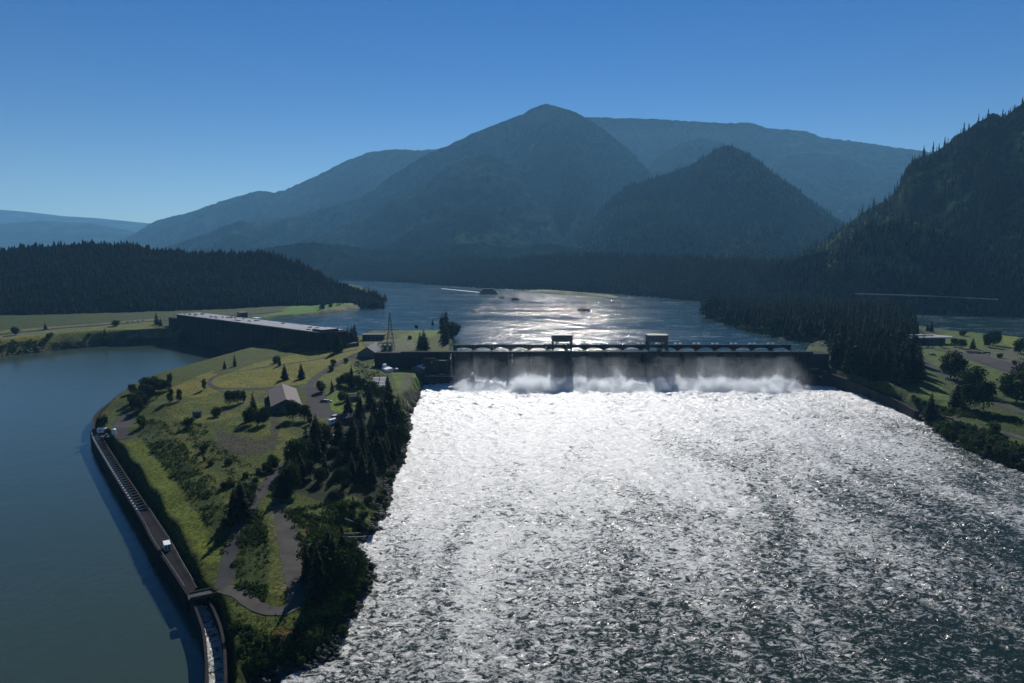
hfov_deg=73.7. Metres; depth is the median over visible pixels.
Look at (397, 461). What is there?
shrub
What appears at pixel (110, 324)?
road
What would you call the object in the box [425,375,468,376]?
walkway
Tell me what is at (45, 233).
mountain
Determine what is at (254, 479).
shrub
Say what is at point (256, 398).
path
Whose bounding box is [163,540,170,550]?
container
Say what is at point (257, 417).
poplar
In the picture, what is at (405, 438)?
broadleaf tree
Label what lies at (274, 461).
broadleaf tree
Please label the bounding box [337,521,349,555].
conifer
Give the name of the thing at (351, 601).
shrub
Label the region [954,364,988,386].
broadleaf tree
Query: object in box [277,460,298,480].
broadleaf tree
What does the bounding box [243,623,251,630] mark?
shrub
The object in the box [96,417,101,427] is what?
poplar
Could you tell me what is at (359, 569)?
broadleaf tree
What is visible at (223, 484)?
shrub
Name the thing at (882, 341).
conifer
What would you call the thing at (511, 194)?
mountain
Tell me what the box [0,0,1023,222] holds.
sky
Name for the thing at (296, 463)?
broadleaf tree
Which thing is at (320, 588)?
conifer
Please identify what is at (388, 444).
conifer
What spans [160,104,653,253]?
mountain
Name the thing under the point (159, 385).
broadleaf tree
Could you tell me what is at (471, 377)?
pier tower
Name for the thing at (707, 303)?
broadleaf tree
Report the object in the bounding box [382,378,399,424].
conifer
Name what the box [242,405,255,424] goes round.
broadleaf tree
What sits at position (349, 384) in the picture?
conifer
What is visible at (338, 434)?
conifer
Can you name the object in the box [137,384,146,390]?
broadleaf tree
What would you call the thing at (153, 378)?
broadleaf tree
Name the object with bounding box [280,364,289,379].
conifer
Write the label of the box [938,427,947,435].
shrub
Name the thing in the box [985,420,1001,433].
shrub
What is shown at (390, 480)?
shrub
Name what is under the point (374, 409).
conifer
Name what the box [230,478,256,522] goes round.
conifer
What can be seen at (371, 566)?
shrub
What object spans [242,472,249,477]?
shrub
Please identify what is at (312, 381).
road
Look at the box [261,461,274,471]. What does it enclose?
shrub
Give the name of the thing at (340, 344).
conifer
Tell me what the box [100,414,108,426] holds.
poplar
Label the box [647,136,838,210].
mountain
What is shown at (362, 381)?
shrub
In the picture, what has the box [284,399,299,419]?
broadleaf tree
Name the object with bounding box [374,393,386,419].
conifer
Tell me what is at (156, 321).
conifer
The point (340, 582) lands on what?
broadleaf tree
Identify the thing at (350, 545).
broadleaf tree
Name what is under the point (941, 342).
poplar
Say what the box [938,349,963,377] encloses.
broadleaf tree
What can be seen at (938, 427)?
shrub
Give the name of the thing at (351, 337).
conifer
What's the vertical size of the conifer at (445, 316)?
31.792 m
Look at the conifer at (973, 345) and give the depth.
717.27 m
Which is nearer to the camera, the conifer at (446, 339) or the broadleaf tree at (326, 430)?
the broadleaf tree at (326, 430)
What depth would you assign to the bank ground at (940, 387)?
549.28 m
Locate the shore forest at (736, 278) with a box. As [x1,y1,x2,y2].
[325,250,795,301]
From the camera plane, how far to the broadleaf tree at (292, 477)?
299.29 m
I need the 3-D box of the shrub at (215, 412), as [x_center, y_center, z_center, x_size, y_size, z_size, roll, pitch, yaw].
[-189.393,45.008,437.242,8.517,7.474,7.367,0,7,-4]
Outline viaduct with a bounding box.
[855,293,997,308]
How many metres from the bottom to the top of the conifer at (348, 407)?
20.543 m
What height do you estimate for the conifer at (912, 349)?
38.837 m
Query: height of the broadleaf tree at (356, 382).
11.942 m
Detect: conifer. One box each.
[154,313,158,324]
[224,490,235,517]
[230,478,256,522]
[249,393,257,412]
[271,469,293,500]
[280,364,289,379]
[296,364,305,378]
[296,450,307,479]
[299,540,311,584]
[301,425,314,457]
[302,541,332,606]
[307,414,327,447]
[309,436,323,460]
[312,422,326,451]
[321,456,331,476]
[322,523,330,564]
[323,527,340,577]
[326,330,330,350]
[328,411,345,448]
[330,380,334,391]
[332,334,339,352]
[335,331,343,351]
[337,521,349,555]
[340,390,353,413]
[341,411,364,463]
[346,364,354,387]
[347,455,356,480]
[348,327,355,341]
[352,322,358,342]
[354,391,359,410]
[354,395,365,419]
[355,450,371,484]
[356,421,372,451]
[358,413,367,432]
[364,385,376,409]
[366,411,374,431]
[366,454,379,474]
[367,418,375,444]
[368,397,377,419]
[369,459,377,484]
[372,395,390,436]
[372,432,382,464]
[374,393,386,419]
[378,442,389,467]
[380,418,384,436]
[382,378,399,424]
[383,430,390,455]
[383,442,391,462]
[385,374,391,393]
[389,434,398,461]
[395,397,408,430]
[395,434,400,455]
[415,334,420,349]
[417,328,429,350]
[439,312,444,330]
[440,322,444,339]
[443,309,449,322]
[443,324,450,343]
[828,329,839,366]
[831,319,847,355]
[839,342,851,374]
[872,321,885,352]
[876,334,888,367]
[889,339,911,376]
[892,322,904,351]
[897,352,914,383]
[899,329,908,352]
[903,332,911,354]
[907,323,918,351]
[909,332,916,364]
[910,345,927,382]
[915,345,927,373]
[920,392,937,421]
[928,321,933,331]
[947,381,966,406]
[969,338,976,348]
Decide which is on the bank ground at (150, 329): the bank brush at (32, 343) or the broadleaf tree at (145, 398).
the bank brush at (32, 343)
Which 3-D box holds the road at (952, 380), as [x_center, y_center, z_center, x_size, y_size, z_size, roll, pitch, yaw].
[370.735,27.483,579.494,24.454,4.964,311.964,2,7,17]
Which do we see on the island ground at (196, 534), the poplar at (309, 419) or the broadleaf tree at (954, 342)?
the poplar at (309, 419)
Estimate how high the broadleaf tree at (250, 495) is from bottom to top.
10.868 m
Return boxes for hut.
[192,410,202,417]
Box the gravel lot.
[272,502,307,600]
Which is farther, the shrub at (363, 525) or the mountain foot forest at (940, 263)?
the mountain foot forest at (940, 263)
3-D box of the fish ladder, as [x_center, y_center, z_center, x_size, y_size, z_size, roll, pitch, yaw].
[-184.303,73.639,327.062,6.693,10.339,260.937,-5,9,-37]
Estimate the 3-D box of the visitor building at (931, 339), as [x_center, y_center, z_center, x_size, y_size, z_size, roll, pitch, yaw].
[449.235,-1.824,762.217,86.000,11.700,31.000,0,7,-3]
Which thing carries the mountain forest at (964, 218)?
on the mountain at (1012, 136)
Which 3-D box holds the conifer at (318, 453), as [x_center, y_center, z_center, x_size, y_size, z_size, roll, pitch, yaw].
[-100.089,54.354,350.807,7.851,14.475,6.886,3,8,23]
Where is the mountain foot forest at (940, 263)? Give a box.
[737,210,1023,316]
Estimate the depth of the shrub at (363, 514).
290.50 m
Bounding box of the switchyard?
[378,342,392,350]
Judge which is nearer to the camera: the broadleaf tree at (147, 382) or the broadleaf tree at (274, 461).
the broadleaf tree at (274, 461)
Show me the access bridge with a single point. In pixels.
(200, 594)
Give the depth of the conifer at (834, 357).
626.59 m
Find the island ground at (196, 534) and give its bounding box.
[95,330,454,682]
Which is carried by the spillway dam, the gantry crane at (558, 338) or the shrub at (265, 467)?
the gantry crane at (558, 338)
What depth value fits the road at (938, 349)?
711.29 m
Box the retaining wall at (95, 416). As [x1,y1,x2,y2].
[92,401,110,433]
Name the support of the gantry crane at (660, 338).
on the spillway dam
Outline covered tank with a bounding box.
[381,363,392,371]
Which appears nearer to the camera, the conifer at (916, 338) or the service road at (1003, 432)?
the service road at (1003, 432)
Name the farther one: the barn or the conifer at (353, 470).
the barn
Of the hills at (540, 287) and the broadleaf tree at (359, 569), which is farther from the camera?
the hills at (540, 287)
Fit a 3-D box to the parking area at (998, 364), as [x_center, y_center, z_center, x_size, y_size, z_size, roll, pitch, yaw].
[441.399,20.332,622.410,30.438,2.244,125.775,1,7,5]
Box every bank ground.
[0,283,382,355]
[704,315,1023,472]
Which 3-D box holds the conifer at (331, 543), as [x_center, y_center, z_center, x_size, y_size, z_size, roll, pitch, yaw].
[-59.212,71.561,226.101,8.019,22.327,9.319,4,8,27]
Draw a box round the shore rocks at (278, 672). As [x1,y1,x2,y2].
[228,383,423,682]
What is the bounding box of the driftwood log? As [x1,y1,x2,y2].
[347,535,368,537]
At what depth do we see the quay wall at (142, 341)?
898.57 m
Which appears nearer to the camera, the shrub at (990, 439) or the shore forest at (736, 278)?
the shrub at (990, 439)
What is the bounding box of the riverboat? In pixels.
[479,287,499,293]
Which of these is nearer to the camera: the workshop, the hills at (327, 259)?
the workshop
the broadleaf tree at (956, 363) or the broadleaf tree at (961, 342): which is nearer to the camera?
the broadleaf tree at (956, 363)
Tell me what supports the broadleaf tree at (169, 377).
on the island ground at (196, 534)
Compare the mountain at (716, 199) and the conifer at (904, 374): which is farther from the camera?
the mountain at (716, 199)
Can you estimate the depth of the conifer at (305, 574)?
225.04 m
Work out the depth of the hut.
435.98 m
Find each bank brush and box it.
[0,287,385,350]
[854,381,1023,468]
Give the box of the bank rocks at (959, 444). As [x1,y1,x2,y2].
[859,393,1022,470]
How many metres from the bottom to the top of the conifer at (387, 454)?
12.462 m
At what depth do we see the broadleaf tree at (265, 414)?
411.34 m
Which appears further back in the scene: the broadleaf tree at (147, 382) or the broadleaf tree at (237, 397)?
the broadleaf tree at (147, 382)
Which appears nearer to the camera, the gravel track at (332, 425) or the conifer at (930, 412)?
the gravel track at (332, 425)
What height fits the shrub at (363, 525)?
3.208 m
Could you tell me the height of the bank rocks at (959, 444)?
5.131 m
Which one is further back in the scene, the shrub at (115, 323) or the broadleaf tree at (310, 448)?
the shrub at (115, 323)
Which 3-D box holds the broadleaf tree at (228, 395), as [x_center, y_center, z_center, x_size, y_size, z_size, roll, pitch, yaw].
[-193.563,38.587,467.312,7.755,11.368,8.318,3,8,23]
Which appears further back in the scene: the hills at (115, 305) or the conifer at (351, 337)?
the hills at (115, 305)
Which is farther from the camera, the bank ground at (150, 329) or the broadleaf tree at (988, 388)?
the bank ground at (150, 329)
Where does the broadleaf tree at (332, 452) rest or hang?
on the island ground at (196, 534)
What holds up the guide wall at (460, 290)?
in the reservoir surface
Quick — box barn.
[268,384,301,413]
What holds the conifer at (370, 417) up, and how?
on the island ground at (196, 534)
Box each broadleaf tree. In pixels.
[10,326,20,334]
[127,384,136,392]
[128,395,137,406]
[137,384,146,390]
[138,376,148,383]
[140,395,149,406]
[141,379,152,384]
[142,385,155,397]
[147,376,158,386]
[152,378,164,390]
[163,380,171,389]
[166,373,171,381]
[223,390,234,404]
[232,390,242,403]
[236,487,256,507]
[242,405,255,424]
[256,406,271,423]
[266,454,280,469]
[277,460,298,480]
[282,463,301,493]
[283,437,308,462]
[283,458,301,474]
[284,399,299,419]
[294,534,327,568]
[296,438,313,459]
[298,404,310,420]
[303,459,314,477]
[312,466,326,482]
[313,545,356,596]
[316,381,325,391]
[319,422,334,443]
[325,445,340,463]
[332,466,351,488]
[337,390,346,401]
[338,537,361,567]
[340,372,348,385]
[342,547,367,589]
[352,375,361,387]
[362,380,380,398]
[370,436,387,451]
[377,385,387,397]
[387,405,408,428]
[389,422,410,450]
[447,322,461,336]
[700,298,716,314]
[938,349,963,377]
[949,355,968,380]
[950,338,958,346]
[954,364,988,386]
[957,339,966,347]
[959,382,981,409]
[975,380,996,409]
[982,331,996,346]
[990,330,1001,344]
[996,368,1023,401]
[1010,358,1023,380]
[1011,337,1023,353]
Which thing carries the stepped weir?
on the island ground at (196, 534)
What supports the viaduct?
on the bank ground at (940, 387)
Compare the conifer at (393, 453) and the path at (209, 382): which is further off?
the path at (209, 382)
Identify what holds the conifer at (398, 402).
on the island ground at (196, 534)
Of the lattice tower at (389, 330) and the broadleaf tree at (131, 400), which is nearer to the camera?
the broadleaf tree at (131, 400)
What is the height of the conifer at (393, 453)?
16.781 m
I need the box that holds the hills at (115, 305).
[0,244,345,314]
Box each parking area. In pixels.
[299,387,336,416]
[956,353,1018,373]
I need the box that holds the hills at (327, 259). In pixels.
[237,242,590,280]
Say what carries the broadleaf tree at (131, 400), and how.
on the island ground at (196, 534)
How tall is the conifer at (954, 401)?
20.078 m
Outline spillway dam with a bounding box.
[374,343,829,385]
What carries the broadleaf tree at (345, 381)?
on the island ground at (196, 534)
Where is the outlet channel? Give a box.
[190,597,227,682]
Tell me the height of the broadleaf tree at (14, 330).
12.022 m
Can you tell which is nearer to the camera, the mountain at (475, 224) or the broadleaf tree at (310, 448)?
the broadleaf tree at (310, 448)
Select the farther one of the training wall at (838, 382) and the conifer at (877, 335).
the conifer at (877, 335)
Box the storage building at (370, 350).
[357,342,383,356]
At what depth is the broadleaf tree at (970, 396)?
450.88 m
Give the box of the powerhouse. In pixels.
[168,312,358,350]
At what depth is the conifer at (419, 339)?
719.71 m
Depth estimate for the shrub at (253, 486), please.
302.69 m
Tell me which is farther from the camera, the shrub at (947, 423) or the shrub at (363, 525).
the shrub at (947, 423)
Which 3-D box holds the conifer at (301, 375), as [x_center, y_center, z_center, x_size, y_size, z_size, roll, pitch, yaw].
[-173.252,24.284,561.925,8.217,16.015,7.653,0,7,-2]
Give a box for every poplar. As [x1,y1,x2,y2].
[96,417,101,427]
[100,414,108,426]
[135,396,143,411]
[166,388,173,402]
[176,388,181,401]
[201,377,206,387]
[241,390,246,401]
[253,410,260,425]
[306,413,312,423]
[938,337,944,346]
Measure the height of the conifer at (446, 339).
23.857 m
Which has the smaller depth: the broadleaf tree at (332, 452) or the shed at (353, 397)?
the broadleaf tree at (332, 452)
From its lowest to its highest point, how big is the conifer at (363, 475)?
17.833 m
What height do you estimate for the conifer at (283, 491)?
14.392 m
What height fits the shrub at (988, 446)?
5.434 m
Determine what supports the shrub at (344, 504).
on the island ground at (196, 534)
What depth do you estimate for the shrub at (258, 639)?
193.58 m
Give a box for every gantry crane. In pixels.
[551,334,572,350]
[645,334,668,350]
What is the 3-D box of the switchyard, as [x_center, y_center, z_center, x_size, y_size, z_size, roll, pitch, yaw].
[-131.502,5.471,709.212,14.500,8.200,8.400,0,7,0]
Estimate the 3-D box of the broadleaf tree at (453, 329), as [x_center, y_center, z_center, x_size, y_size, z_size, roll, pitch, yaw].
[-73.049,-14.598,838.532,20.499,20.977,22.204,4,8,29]
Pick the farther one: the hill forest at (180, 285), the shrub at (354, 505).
the hill forest at (180, 285)
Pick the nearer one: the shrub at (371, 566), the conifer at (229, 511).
the shrub at (371, 566)
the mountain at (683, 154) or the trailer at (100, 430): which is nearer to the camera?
the trailer at (100, 430)
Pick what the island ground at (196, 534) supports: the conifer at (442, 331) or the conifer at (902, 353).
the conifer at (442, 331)
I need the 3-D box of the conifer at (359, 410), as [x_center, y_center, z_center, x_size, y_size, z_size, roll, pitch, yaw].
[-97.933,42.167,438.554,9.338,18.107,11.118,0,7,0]
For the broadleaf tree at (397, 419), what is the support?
on the island ground at (196, 534)
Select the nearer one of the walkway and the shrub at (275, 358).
the walkway
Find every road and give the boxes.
[0,311,280,334]
[213,461,284,589]
[305,352,358,387]
[917,405,1023,439]
[921,347,955,352]
[923,357,1023,414]
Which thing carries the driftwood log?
on the island ground at (196, 534)
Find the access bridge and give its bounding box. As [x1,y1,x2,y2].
[187,587,215,600]
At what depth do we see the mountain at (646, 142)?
7914.40 m
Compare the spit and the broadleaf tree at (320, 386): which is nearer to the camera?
the broadleaf tree at (320, 386)
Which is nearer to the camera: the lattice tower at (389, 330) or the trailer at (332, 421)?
the trailer at (332, 421)
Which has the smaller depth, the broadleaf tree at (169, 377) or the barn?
the barn
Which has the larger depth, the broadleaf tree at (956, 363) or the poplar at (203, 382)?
the broadleaf tree at (956, 363)
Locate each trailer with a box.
[97,428,106,432]
[328,418,337,424]
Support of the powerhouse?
on the bank ground at (150, 329)
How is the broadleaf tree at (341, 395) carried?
on the island ground at (196, 534)
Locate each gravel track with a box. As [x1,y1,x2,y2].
[217,585,309,614]
[325,417,335,436]
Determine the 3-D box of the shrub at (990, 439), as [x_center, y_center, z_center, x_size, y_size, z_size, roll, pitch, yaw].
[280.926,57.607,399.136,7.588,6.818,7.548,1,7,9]
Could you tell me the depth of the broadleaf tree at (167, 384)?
527.48 m
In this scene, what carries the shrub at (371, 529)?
on the island ground at (196, 534)
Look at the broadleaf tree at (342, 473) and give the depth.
309.28 m
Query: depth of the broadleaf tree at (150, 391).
506.13 m
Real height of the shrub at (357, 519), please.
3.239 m
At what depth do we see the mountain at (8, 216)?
14428.21 m
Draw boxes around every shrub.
[46,332,53,337]
[111,320,120,325]
[136,415,145,420]
[136,418,146,426]
[182,417,194,426]
[198,442,209,451]
[210,406,222,416]
[219,481,226,487]
[223,457,232,464]
[225,479,236,485]
[227,620,242,631]
[236,644,244,652]
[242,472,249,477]
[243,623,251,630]
[243,630,254,639]
[248,483,257,490]
[251,476,258,482]
[253,635,263,644]
[255,468,261,473]
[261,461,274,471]
[272,355,280,362]
[281,343,287,349]
[286,342,296,350]
[296,656,304,666]
[330,359,336,364]
[335,376,343,384]
[336,624,349,635]
[339,500,349,508]
[347,597,356,605]
[349,501,358,508]
[353,517,361,523]
[357,577,369,587]
[359,378,367,386]
[359,511,368,519]
[359,522,367,529]
[363,495,374,503]
[368,526,374,533]
[368,562,374,570]
[376,495,384,501]
[382,501,390,507]
[386,478,393,483]
[393,458,402,466]
[912,397,920,403]
[935,424,942,430]
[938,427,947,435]
[943,420,952,428]
[950,420,964,429]
[958,330,967,335]
[984,443,993,451]
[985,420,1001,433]
[985,435,999,444]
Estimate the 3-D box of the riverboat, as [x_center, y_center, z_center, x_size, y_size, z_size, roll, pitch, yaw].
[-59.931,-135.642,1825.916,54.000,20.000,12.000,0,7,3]
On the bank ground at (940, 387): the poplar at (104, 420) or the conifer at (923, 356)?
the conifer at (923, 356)
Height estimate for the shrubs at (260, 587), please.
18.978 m
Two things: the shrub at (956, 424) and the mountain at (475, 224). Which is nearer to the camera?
the shrub at (956, 424)
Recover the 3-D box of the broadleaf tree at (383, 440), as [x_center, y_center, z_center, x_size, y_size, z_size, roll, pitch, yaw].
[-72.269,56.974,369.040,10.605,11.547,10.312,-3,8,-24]
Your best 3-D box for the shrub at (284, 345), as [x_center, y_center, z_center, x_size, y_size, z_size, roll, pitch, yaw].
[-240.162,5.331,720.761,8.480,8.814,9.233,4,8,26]
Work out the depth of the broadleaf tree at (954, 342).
731.45 m
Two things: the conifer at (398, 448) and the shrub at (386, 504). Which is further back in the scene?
the conifer at (398, 448)
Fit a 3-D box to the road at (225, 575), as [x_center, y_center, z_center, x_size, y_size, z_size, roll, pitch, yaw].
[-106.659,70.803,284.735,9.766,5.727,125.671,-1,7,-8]
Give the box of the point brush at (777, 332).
[698,307,844,352]
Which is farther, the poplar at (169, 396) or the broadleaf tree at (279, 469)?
the poplar at (169, 396)
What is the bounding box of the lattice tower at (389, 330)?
[384,309,395,347]
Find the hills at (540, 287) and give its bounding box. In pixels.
[360,256,755,300]
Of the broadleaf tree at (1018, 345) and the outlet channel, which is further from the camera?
the broadleaf tree at (1018, 345)
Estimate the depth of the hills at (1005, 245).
1350.82 m
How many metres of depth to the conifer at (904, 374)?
536.00 m
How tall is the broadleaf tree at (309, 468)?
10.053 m
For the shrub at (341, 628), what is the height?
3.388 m
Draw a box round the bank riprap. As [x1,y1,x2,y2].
[1,337,124,355]
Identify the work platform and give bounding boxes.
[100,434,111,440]
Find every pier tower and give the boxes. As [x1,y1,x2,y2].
[469,373,474,381]
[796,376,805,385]
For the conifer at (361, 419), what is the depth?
390.17 m
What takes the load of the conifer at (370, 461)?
on the island ground at (196, 534)
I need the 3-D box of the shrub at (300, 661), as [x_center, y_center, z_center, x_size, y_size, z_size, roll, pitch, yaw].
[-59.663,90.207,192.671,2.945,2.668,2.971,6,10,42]
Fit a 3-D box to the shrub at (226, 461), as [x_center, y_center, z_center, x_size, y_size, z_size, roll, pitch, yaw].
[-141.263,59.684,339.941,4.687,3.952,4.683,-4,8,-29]
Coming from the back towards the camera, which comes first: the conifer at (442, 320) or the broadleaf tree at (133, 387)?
the conifer at (442, 320)
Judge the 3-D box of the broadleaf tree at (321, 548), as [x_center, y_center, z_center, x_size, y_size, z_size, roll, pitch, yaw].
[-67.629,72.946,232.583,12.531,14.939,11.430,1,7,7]
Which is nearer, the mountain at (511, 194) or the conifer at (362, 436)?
the conifer at (362, 436)
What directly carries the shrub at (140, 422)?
on the island ground at (196, 534)
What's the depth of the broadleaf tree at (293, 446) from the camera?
328.74 m
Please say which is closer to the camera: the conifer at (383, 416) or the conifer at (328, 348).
the conifer at (383, 416)
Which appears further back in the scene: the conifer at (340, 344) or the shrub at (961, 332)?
the shrub at (961, 332)
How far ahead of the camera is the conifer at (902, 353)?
556.27 m
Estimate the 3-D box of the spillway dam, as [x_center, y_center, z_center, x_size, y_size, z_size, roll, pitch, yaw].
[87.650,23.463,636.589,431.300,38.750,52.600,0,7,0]
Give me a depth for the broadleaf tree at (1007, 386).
472.35 m
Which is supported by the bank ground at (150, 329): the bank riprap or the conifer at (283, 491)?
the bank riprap
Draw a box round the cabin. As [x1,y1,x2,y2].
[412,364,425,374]
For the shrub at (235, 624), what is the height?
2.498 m
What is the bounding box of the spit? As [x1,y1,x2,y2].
[526,289,618,298]
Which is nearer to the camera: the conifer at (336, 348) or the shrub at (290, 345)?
the conifer at (336, 348)
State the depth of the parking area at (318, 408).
479.99 m
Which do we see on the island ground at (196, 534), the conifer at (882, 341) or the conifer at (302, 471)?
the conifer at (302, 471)
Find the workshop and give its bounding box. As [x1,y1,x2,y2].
[362,333,384,339]
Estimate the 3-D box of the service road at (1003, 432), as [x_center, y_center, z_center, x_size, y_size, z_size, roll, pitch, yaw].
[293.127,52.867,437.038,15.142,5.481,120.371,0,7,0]
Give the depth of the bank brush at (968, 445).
423.70 m
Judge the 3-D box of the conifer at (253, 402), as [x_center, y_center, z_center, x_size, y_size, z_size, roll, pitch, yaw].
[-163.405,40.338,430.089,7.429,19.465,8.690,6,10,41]
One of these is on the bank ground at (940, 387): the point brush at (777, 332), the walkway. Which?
the point brush at (777, 332)
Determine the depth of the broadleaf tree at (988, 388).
448.41 m
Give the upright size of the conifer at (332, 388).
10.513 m
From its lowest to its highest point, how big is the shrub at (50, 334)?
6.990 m
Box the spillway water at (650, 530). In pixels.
[280,376,1023,682]
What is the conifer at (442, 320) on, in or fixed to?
on the island ground at (196, 534)
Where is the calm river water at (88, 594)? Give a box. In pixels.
[0,343,274,682]
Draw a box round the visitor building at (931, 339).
[890,334,952,343]
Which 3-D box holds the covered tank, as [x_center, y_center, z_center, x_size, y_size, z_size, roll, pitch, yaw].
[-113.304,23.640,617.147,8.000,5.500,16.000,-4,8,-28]
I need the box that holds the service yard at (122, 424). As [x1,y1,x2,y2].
[113,413,134,439]
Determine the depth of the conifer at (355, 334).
766.05 m
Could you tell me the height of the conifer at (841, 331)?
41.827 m
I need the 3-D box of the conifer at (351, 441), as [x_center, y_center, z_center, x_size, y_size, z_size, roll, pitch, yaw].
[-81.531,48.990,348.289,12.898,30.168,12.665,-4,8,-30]
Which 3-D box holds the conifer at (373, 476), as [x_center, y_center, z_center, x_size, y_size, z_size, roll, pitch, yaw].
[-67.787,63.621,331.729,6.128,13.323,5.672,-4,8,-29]
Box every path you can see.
[207,349,356,388]
[222,392,267,412]
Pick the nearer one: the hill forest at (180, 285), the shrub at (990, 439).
the shrub at (990, 439)
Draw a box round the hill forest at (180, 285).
[0,239,384,314]
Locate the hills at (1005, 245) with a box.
[752,218,1023,316]
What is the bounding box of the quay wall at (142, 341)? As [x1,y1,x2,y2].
[113,337,171,344]
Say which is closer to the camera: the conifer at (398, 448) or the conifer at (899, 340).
the conifer at (398, 448)
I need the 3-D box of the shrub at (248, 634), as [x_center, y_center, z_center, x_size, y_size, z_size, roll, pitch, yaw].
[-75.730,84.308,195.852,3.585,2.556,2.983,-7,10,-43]
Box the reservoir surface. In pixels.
[265,281,1023,360]
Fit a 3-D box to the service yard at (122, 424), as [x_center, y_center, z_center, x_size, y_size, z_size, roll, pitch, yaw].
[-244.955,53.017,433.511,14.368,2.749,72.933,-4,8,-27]
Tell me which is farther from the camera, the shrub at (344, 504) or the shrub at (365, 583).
the shrub at (344, 504)
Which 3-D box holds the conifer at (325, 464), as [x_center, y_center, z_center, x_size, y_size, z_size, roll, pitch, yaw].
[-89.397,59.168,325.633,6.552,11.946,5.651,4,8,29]
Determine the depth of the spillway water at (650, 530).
275.30 m
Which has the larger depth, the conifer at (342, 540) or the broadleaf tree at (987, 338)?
the broadleaf tree at (987, 338)
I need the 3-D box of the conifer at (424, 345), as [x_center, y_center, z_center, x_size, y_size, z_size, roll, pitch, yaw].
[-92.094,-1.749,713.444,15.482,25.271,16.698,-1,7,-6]
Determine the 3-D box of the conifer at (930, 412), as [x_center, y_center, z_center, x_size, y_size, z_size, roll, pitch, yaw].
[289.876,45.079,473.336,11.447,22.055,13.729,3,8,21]
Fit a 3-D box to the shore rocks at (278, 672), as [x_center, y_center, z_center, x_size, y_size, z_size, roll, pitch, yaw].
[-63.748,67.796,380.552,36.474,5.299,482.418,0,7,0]
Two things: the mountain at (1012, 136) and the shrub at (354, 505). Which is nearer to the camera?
the shrub at (354, 505)
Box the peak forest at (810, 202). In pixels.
[567,143,847,261]
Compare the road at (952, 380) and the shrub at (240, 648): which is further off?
the road at (952, 380)
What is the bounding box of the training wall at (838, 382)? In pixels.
[828,373,918,419]
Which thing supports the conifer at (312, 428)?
on the island ground at (196, 534)
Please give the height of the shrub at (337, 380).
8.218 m
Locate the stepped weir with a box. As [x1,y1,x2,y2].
[372,377,386,386]
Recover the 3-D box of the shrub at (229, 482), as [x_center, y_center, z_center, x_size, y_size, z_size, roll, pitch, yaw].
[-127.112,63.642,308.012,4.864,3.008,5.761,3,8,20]
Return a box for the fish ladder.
[90,432,197,612]
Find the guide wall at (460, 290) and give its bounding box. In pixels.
[441,289,479,292]
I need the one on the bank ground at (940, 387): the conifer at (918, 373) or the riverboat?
the conifer at (918, 373)
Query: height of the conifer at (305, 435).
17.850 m
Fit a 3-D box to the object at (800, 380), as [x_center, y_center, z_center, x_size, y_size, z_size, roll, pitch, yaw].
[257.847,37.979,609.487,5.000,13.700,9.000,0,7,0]
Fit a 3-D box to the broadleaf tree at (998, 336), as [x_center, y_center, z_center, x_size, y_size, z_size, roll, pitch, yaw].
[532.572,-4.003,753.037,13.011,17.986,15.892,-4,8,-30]
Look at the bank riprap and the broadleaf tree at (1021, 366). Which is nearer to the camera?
the broadleaf tree at (1021, 366)
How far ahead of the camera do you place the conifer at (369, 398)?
468.36 m
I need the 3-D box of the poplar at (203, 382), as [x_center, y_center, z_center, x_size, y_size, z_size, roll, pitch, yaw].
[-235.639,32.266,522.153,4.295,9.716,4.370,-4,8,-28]
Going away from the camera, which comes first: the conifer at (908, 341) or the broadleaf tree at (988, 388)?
the broadleaf tree at (988, 388)
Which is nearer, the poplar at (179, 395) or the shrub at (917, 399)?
the poplar at (179, 395)
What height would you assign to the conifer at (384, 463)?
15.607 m
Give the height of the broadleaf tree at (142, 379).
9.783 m
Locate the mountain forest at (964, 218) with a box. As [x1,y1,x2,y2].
[730,97,1023,296]
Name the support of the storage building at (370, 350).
on the island ground at (196, 534)
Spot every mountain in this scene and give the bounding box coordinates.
[0,210,149,231]
[0,221,135,250]
[112,117,929,249]
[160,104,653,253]
[297,153,567,249]
[373,204,545,260]
[572,145,841,261]
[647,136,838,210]
[766,151,874,218]
[801,105,1023,255]
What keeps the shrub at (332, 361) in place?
on the island ground at (196, 534)
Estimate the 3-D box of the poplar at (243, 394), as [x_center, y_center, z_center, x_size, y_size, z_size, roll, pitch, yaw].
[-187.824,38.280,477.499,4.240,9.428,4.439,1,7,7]
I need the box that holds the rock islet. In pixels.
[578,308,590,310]
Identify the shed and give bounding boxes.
[338,413,353,423]
[347,393,356,400]
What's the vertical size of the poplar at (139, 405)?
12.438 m
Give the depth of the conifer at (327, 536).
231.71 m
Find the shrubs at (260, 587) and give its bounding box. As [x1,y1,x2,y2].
[114,359,407,675]

